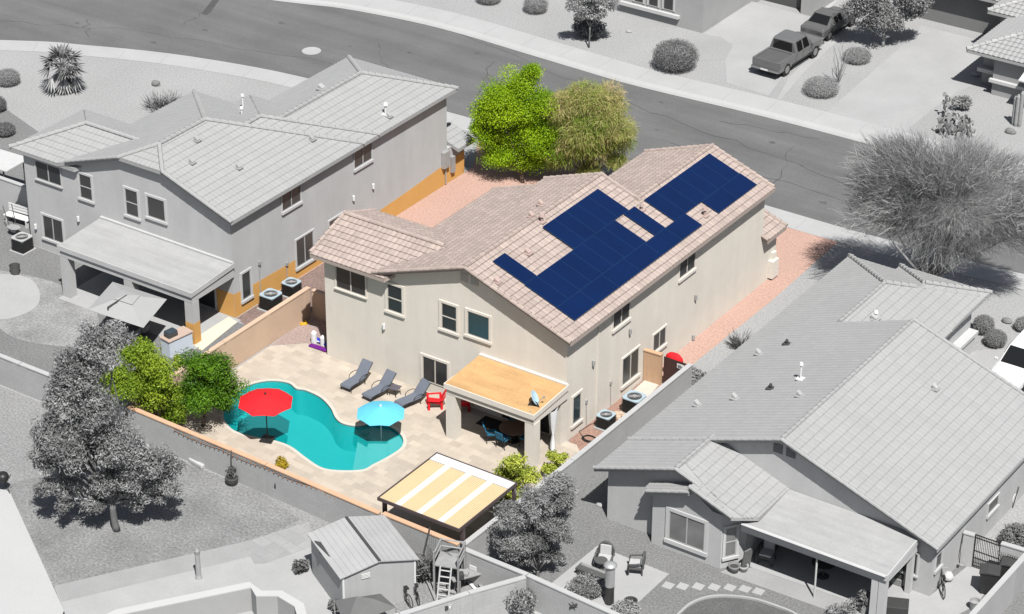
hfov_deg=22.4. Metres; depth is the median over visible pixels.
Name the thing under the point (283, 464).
garden shrub
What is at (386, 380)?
sun lounger
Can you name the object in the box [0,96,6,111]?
rounded bush
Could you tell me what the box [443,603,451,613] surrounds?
wall ornament
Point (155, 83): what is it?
boulder
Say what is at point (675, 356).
wheelbarrow
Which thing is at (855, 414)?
single storey house
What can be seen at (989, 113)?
block
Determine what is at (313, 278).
brown side yard
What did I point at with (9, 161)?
awning
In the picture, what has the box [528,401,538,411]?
satellite dish
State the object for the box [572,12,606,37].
bush
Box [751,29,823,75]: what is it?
pickup truck
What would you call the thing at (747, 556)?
slate panel
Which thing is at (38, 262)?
back yard
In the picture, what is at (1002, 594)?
block wall
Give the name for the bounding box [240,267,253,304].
window
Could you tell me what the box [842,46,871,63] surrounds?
rounded bush
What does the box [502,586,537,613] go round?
bush
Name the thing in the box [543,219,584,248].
solar panel
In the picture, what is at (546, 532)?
shade tree
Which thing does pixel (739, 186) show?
solar panel
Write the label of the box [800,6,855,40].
sedan
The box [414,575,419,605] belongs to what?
bicycle
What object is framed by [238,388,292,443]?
parasol
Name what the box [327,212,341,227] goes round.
window
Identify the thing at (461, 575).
storage box
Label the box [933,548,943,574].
window
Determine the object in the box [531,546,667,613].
garden patio
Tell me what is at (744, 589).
stepping stone
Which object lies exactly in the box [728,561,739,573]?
flower pot
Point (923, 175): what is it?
bare tree
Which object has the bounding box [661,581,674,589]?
stepping stone
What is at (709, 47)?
driveway gravel
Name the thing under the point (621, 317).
window
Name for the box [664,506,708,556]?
window
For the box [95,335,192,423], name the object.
garden tree
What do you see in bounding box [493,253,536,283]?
solar panel
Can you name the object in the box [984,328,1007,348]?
rounded bush
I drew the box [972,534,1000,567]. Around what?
iron gate
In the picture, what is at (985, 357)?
driveway
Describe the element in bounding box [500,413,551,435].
sliding door
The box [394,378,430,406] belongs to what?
sun lounger
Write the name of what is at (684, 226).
solar panel
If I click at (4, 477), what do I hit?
kettle grill
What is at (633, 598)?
planter
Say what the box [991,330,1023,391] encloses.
sport utility car
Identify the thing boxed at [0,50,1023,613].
block
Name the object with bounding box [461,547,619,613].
block wall
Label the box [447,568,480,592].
work table
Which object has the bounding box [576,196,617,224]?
solar panel
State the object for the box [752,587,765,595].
stepping stone
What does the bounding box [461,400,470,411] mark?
adirondack chair
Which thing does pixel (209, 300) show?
sliding door
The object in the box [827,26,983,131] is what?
driveway
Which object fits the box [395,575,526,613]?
block wall
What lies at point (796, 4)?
garage door
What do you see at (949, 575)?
white sack
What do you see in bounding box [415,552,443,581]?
bush
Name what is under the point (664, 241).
solar panel
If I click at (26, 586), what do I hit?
pale concrete strip
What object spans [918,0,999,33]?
garage door
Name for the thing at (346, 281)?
window
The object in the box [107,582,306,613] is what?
plunge pool
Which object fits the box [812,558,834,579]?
dining table
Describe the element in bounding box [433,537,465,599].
play tower
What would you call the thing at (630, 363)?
window
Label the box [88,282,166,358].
cantilever parasol
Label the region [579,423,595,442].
garden hose
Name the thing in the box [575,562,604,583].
garden bench
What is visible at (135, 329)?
planter
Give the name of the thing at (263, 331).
block wall
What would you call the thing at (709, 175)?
solar panel
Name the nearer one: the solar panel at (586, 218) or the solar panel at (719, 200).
the solar panel at (586, 218)
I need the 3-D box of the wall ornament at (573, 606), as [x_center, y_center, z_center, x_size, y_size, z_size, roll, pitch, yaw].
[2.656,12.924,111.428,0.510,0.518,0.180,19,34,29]
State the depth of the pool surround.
114.61 m
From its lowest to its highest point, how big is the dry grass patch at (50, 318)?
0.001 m
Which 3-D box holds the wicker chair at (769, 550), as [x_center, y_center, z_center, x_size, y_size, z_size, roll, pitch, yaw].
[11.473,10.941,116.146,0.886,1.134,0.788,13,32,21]
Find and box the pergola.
[377,452,517,553]
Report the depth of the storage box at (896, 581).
114.70 m
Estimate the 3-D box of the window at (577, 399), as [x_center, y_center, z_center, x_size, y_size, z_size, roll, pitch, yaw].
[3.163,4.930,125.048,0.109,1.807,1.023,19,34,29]
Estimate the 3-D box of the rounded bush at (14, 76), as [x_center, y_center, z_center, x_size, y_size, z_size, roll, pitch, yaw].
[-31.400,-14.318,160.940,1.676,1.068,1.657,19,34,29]
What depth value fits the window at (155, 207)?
135.57 m
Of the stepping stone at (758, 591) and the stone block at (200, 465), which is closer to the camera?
the stepping stone at (758, 591)
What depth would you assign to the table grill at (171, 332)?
131.65 m
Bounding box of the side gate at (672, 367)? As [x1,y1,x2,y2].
[663,356,686,382]
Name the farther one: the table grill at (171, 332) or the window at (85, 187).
the window at (85, 187)
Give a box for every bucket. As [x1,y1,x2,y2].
[9,263,19,274]
[969,597,980,610]
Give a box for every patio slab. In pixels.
[58,272,240,348]
[750,545,984,613]
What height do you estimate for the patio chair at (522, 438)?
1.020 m
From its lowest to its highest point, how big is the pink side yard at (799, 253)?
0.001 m
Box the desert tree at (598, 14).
[565,0,619,47]
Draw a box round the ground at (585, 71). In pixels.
[273,0,1021,184]
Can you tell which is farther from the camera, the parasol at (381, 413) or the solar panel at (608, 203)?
the solar panel at (608, 203)
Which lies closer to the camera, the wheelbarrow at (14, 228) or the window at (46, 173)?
the window at (46, 173)
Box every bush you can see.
[0,68,20,86]
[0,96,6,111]
[0,121,15,136]
[292,557,310,574]
[327,599,337,609]
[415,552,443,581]
[478,0,499,4]
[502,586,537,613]
[522,0,548,13]
[566,570,614,598]
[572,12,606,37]
[611,599,641,613]
[652,38,699,72]
[691,365,707,385]
[802,75,839,97]
[826,597,859,613]
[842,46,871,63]
[950,95,972,108]
[972,314,994,334]
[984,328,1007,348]
[999,522,1023,546]
[1013,316,1023,331]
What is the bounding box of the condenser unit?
[9,232,36,255]
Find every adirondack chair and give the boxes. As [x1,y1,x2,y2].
[426,389,445,410]
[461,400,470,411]
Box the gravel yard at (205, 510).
[7,463,299,586]
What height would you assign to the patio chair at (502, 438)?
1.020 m
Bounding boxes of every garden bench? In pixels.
[3,202,29,228]
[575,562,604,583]
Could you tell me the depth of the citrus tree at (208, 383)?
124.35 m
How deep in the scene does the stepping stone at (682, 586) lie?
114.64 m
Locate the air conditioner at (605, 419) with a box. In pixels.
[593,409,615,431]
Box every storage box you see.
[456,571,463,579]
[459,569,468,576]
[469,565,476,571]
[886,597,908,613]
[889,577,902,586]
[894,572,903,579]
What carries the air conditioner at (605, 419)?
on the red gravel strip at (578, 441)
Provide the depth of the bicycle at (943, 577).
113.99 m
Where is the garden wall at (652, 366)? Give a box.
[643,348,662,384]
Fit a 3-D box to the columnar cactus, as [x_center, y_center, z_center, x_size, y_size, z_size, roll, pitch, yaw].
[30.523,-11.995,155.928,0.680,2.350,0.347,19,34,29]
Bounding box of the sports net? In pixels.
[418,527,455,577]
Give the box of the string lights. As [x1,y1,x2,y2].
[174,429,339,500]
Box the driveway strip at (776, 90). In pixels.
[768,29,839,98]
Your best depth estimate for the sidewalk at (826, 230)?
157.30 m
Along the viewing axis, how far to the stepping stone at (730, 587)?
114.59 m
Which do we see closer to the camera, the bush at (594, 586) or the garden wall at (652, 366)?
the bush at (594, 586)
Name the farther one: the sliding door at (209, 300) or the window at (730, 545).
the sliding door at (209, 300)
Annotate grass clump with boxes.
[139,89,179,111]
[157,89,182,104]
[726,327,752,349]
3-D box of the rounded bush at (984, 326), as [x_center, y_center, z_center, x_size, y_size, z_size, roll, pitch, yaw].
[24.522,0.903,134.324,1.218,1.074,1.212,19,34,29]
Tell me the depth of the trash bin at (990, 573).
113.79 m
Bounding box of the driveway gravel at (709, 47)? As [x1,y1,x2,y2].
[684,35,732,60]
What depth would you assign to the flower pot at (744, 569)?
115.57 m
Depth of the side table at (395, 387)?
128.60 m
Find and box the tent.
[334,593,396,613]
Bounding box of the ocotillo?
[833,43,855,81]
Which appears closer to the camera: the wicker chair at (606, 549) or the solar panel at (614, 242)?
the wicker chair at (606, 549)
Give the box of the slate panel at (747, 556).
[742,547,752,567]
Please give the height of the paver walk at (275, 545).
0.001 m
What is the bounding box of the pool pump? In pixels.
[311,330,325,345]
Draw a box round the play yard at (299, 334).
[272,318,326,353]
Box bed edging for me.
[677,594,796,613]
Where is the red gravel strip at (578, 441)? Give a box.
[569,380,660,450]
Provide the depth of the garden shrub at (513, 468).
118.92 m
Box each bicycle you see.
[403,585,412,608]
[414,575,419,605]
[939,567,948,598]
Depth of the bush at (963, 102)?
157.97 m
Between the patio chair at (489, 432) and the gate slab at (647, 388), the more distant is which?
the gate slab at (647, 388)
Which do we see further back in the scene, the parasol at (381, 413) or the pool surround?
the parasol at (381, 413)
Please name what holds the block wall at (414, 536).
on the bottom yard at (17, 411)
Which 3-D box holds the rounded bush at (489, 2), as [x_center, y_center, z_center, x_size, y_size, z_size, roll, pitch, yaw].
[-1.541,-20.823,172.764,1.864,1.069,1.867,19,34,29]
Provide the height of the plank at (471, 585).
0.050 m
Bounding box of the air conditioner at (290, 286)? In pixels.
[281,277,301,297]
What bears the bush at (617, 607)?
on the back yard at (593, 525)
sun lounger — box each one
[340,358,372,392]
[362,369,396,400]
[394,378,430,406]
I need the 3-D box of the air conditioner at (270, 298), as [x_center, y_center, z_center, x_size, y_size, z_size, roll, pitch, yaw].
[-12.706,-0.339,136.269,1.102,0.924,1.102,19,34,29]
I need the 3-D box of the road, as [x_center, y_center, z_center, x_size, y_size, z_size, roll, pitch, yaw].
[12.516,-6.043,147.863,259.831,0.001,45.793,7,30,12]
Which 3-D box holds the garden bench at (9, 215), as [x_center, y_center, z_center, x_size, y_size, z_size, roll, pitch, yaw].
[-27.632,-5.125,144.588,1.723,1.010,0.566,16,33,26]
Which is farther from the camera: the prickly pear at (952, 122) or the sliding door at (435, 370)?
the prickly pear at (952, 122)
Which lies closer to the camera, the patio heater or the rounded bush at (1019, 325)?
the patio heater
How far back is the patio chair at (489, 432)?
124.74 m
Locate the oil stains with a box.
[75,22,854,203]
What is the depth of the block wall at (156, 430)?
121.00 m
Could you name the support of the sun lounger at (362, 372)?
on the pool deck
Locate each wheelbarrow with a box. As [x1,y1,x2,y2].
[2,204,20,233]
[666,352,682,361]
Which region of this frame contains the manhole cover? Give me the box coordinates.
[302,47,320,54]
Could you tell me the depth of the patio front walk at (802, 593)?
114.59 m
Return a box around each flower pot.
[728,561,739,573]
[738,562,748,572]
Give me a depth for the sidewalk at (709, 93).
163.24 m
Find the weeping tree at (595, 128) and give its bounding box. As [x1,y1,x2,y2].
[526,77,640,173]
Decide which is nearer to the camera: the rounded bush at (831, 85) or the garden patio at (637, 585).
the garden patio at (637, 585)
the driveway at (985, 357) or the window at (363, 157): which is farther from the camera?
the window at (363, 157)
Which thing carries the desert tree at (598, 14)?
on the block at (989, 113)
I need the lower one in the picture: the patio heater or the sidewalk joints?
the patio heater
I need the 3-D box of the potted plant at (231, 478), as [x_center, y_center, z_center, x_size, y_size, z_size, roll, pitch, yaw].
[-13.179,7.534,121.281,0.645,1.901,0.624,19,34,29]
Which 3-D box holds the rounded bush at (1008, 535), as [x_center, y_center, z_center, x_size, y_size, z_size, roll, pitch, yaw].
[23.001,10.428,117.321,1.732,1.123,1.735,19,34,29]
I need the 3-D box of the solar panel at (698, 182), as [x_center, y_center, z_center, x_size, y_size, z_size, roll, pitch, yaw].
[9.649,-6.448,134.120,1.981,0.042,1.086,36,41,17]
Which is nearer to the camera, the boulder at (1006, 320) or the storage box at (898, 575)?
the storage box at (898, 575)
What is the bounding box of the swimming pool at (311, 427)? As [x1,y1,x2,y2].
[220,379,406,472]
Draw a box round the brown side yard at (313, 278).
[237,263,324,324]
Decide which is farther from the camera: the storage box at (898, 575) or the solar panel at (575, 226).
the solar panel at (575, 226)
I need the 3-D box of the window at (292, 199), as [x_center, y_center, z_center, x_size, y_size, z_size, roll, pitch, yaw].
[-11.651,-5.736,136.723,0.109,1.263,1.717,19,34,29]
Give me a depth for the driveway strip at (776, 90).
162.14 m
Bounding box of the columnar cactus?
[1011,91,1023,126]
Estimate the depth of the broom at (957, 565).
115.71 m
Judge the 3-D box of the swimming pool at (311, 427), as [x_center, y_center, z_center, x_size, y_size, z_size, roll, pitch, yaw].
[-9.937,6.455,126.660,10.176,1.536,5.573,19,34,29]
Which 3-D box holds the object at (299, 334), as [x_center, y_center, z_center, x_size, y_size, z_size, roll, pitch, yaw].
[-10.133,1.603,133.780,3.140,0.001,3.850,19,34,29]
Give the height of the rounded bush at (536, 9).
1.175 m
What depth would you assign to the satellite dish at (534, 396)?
122.06 m
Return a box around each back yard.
[0,109,244,411]
[474,472,1023,613]
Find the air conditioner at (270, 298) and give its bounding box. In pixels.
[257,288,282,311]
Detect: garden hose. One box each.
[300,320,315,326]
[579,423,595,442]
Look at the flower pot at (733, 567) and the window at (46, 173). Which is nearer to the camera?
the flower pot at (733, 567)
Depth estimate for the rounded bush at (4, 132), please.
154.38 m
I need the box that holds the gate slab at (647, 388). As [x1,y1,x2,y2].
[634,380,657,395]
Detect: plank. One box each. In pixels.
[424,576,435,600]
[466,580,475,588]
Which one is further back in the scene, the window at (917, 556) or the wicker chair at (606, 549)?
the wicker chair at (606, 549)
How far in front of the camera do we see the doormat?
126.52 m
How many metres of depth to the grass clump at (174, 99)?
158.63 m
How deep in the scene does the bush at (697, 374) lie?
129.27 m
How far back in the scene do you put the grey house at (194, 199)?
138.16 m
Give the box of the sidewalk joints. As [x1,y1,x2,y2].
[33,0,1006,281]
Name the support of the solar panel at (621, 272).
attached to the cream house at (453, 309)
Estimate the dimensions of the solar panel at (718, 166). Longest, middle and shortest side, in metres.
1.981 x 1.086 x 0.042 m
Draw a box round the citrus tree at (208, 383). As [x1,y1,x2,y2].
[171,347,250,426]
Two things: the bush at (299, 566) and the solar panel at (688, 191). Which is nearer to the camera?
the bush at (299, 566)
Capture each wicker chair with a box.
[594,541,614,567]
[627,551,645,575]
[756,539,777,566]
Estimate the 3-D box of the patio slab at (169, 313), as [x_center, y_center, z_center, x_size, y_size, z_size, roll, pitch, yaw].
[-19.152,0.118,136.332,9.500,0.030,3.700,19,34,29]
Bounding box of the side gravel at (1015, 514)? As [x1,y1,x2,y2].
[973,497,1023,567]
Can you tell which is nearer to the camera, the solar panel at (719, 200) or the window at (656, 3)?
the solar panel at (719, 200)
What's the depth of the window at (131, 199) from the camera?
136.49 m
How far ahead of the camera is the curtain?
123.38 m
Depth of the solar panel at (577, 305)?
123.71 m
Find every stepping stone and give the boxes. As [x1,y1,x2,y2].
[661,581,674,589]
[676,582,689,590]
[692,582,704,590]
[707,583,720,591]
[723,583,736,591]
[738,585,751,593]
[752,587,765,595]
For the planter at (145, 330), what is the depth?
133.82 m
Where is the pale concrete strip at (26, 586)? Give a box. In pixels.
[0,489,63,613]
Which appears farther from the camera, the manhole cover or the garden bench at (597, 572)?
the manhole cover
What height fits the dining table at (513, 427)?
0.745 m
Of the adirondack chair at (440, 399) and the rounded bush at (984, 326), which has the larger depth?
the rounded bush at (984, 326)
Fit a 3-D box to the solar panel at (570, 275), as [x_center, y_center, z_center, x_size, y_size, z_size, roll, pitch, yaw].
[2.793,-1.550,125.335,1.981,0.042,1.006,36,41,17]
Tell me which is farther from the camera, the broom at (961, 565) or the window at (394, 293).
the window at (394, 293)
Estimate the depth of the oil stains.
165.94 m
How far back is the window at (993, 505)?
117.92 m
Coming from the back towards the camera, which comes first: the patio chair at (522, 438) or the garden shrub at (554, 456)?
the patio chair at (522, 438)
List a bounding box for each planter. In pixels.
[122,323,140,340]
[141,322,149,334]
[624,596,637,608]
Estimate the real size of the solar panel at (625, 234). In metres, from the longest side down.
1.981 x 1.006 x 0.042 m
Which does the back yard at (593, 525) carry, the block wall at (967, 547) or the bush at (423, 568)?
the block wall at (967, 547)
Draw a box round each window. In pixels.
[34,159,62,188]
[40,212,65,244]
[76,171,94,204]
[122,185,140,221]
[144,193,167,225]
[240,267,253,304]
[281,185,302,214]
[294,228,315,271]
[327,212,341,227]
[334,266,367,299]
[353,142,373,172]
[384,281,404,318]
[438,299,459,336]
[464,307,491,344]
[570,388,583,429]
[612,301,631,333]
[620,344,640,390]
[632,0,644,3]
[647,0,659,7]
[652,324,667,351]
[662,0,674,11]
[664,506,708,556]
[678,251,696,282]
[721,523,739,561]
[898,552,919,577]
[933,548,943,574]
[986,492,999,519]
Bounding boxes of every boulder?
[151,80,160,86]
[596,502,603,507]
[971,72,978,76]
[1002,317,1011,323]
[1005,128,1016,134]
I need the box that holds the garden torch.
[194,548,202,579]
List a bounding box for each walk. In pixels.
[193,317,236,350]
[243,522,310,562]
[721,568,868,613]
[825,0,836,7]
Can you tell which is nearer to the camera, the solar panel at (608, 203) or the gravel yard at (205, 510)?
the gravel yard at (205, 510)
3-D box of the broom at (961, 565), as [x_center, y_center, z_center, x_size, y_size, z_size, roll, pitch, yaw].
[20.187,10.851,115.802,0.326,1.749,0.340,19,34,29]
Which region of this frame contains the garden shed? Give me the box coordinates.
[307,515,418,602]
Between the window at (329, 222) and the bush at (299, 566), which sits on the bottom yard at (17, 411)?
the bush at (299, 566)
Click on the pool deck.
(421, 427)
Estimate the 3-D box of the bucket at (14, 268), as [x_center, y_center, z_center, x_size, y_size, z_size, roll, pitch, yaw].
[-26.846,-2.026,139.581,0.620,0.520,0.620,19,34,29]
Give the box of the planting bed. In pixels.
[682,597,790,613]
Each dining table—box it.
[499,419,524,443]
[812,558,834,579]
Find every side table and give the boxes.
[388,384,401,395]
[594,556,607,570]
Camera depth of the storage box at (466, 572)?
114.06 m
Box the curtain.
[548,407,557,450]
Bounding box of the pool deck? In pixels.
[163,343,578,568]
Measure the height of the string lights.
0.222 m
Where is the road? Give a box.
[0,0,1023,273]
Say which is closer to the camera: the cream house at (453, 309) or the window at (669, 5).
the cream house at (453, 309)
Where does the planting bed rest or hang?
on the back yard at (593, 525)
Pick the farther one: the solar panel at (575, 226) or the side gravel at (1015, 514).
the solar panel at (575, 226)
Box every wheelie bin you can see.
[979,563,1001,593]
[1000,556,1016,577]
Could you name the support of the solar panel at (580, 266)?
attached to the cream house at (453, 309)
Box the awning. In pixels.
[0,149,25,183]
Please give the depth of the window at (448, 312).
126.17 m
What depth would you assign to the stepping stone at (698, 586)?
114.64 m
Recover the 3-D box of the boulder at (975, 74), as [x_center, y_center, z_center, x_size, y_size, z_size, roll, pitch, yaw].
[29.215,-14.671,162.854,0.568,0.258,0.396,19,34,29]
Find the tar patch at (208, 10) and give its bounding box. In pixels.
[202,0,218,14]
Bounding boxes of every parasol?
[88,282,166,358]
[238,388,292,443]
[357,401,403,442]
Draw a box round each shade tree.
[24,319,187,532]
[490,470,579,576]
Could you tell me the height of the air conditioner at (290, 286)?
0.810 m
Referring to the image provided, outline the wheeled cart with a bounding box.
[1012,486,1018,507]
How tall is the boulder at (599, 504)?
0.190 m
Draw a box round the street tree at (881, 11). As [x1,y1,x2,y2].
[838,0,934,46]
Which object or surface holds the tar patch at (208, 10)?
on the road
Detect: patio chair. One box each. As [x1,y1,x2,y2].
[482,421,496,438]
[494,431,510,450]
[519,434,524,446]
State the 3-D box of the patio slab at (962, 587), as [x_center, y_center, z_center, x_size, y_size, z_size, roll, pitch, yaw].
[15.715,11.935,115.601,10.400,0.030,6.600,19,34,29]
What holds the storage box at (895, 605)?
on the patio slab at (962, 587)
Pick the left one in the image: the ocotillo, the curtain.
the curtain
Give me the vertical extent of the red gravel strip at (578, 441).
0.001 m
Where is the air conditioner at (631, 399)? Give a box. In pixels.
[619,390,646,413]
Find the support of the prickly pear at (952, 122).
on the block at (989, 113)
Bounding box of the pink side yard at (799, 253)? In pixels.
[279,139,836,382]
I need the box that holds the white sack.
[944,571,953,580]
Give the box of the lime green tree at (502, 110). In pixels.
[467,61,568,182]
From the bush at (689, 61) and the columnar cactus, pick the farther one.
the bush at (689, 61)
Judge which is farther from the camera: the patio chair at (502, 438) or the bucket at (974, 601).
the patio chair at (502, 438)
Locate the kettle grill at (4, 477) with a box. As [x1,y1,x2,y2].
[0,471,10,493]
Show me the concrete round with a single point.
(19, 295)
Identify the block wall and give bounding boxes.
[0,176,28,215]
[0,353,127,424]
[127,405,380,522]
[130,286,310,416]
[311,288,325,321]
[381,511,459,572]
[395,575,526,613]
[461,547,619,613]
[462,363,692,556]
[961,530,975,566]
[969,553,1023,613]
[999,541,1023,576]
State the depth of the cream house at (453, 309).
128.21 m
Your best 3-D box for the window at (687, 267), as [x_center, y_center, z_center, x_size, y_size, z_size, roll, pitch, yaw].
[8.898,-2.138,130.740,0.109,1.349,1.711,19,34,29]
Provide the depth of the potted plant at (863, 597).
112.56 m
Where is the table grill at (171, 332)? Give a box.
[164,327,177,338]
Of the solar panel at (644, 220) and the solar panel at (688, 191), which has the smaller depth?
the solar panel at (644, 220)
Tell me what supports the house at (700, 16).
on the block at (989, 113)
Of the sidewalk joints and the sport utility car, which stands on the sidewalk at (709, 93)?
the sidewalk joints
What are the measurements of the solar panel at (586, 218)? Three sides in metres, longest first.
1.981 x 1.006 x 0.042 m
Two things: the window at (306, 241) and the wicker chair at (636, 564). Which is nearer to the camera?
the wicker chair at (636, 564)
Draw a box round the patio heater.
[603,561,616,605]
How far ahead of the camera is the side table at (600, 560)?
115.55 m
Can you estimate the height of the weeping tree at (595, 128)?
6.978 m
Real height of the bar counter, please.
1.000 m
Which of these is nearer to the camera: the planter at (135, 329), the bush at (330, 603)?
the bush at (330, 603)
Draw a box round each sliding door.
[198,288,216,309]
[420,352,449,387]
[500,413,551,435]
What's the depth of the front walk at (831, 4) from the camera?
172.90 m
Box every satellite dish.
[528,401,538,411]
[531,390,544,404]
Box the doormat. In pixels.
[476,416,517,436]
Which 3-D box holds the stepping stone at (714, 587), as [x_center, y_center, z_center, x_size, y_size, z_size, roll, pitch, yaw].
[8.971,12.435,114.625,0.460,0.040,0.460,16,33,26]
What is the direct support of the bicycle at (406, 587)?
on the bottom yard at (17, 411)
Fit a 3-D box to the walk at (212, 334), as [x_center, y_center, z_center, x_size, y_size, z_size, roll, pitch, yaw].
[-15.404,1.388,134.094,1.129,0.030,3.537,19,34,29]
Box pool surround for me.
[55,547,335,613]
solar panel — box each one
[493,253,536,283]
[525,276,567,307]
[537,268,579,298]
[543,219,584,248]
[548,260,590,289]
[554,211,595,240]
[557,291,596,320]
[559,252,601,281]
[566,204,606,232]
[571,244,613,273]
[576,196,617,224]
[580,275,618,303]
[582,236,624,264]
[588,189,627,217]
[593,228,634,256]
[602,259,639,286]
[604,220,645,249]
[624,206,664,234]
[624,243,661,270]
[644,192,685,220]
[645,228,681,254]
[656,184,696,212]
[666,213,701,239]
[667,176,707,204]
[678,169,717,196]
[688,161,728,188]
[699,153,739,180]
[702,187,737,212]
[722,173,756,198]
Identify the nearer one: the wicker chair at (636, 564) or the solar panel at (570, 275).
the wicker chair at (636, 564)
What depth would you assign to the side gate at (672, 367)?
129.10 m
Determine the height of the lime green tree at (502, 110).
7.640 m
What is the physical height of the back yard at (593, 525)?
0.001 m
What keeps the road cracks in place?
on the road
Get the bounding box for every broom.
[956,534,963,567]
[958,540,963,567]
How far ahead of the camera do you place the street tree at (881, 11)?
165.16 m
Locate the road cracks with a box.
[15,2,861,208]
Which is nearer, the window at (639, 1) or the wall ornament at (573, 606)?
the wall ornament at (573, 606)
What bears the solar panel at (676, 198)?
attached to the cream house at (453, 309)
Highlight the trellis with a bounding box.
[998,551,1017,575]
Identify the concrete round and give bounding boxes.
[0,274,39,319]
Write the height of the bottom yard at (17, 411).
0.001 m
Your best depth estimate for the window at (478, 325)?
125.28 m
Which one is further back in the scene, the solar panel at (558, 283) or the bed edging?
the solar panel at (558, 283)
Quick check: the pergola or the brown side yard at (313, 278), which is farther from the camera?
the brown side yard at (313, 278)
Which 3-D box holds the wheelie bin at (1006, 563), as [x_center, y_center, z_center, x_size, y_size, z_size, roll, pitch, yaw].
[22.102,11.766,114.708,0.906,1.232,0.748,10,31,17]
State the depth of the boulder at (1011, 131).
155.40 m
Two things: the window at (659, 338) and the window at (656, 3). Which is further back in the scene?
the window at (656, 3)
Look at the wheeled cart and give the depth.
120.23 m
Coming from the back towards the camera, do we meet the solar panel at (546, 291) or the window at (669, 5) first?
the window at (669, 5)
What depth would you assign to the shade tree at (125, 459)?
115.08 m
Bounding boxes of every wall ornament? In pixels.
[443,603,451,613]
[569,602,577,609]
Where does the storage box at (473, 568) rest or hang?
on the work table at (472, 573)
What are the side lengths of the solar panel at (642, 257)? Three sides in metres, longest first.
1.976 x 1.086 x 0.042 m
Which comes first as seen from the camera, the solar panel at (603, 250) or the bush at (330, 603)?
the bush at (330, 603)
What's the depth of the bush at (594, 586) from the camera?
113.97 m
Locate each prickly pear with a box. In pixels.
[936,111,975,140]
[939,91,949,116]
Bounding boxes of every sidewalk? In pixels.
[0,40,1023,289]
[274,0,1023,184]
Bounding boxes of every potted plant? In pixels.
[225,450,237,486]
[855,588,870,613]
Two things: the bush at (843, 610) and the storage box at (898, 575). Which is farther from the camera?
the storage box at (898, 575)
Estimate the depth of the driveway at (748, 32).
167.65 m
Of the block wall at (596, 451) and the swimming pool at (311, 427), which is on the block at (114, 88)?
the block wall at (596, 451)
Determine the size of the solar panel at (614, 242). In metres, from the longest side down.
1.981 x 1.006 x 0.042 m
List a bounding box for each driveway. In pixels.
[705,2,839,98]
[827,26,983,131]
[970,348,1004,368]
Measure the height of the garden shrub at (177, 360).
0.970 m
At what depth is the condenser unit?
141.60 m
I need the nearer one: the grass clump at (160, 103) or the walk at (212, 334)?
the walk at (212, 334)
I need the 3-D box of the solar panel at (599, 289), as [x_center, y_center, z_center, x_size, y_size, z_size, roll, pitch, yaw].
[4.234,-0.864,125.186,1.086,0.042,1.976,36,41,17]
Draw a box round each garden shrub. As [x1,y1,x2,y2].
[173,353,184,367]
[275,456,289,468]
[492,451,541,508]
[540,449,569,475]
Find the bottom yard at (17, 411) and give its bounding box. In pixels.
[0,386,477,613]
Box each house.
[9,55,474,344]
[308,143,787,468]
[593,253,1023,613]
[605,0,833,32]
[916,0,1023,99]
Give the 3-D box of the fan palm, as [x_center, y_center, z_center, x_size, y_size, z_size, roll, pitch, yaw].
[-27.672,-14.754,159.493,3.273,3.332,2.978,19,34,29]
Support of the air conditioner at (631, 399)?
on the red gravel strip at (578, 441)
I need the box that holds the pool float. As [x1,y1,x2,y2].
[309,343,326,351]
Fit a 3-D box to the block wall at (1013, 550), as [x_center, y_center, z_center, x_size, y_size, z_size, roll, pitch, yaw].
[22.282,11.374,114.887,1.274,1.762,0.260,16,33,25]
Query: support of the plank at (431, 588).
on the bottom yard at (17, 411)
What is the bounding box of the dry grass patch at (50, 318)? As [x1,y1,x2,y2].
[0,270,98,346]
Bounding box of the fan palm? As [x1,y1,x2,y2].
[38,42,87,95]
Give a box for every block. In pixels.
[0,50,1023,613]
[188,458,204,468]
[397,0,1023,161]
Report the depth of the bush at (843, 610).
112.51 m
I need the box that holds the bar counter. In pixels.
[159,326,192,358]
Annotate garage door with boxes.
[764,0,800,9]
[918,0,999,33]
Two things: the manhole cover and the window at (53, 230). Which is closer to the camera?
the window at (53, 230)
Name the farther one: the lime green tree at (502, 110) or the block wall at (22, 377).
the lime green tree at (502, 110)
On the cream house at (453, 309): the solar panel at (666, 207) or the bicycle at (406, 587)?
the solar panel at (666, 207)
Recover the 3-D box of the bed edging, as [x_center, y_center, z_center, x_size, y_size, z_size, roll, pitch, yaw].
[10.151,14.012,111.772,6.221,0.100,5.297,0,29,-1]
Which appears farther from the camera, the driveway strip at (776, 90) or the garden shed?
the driveway strip at (776, 90)
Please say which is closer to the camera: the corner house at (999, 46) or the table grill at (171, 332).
the table grill at (171, 332)
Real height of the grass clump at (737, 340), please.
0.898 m
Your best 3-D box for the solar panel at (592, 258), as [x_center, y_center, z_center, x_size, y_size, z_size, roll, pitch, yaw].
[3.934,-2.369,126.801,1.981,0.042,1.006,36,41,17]
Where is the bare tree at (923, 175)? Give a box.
[828,121,1023,276]
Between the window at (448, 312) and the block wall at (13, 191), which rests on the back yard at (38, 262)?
the block wall at (13, 191)

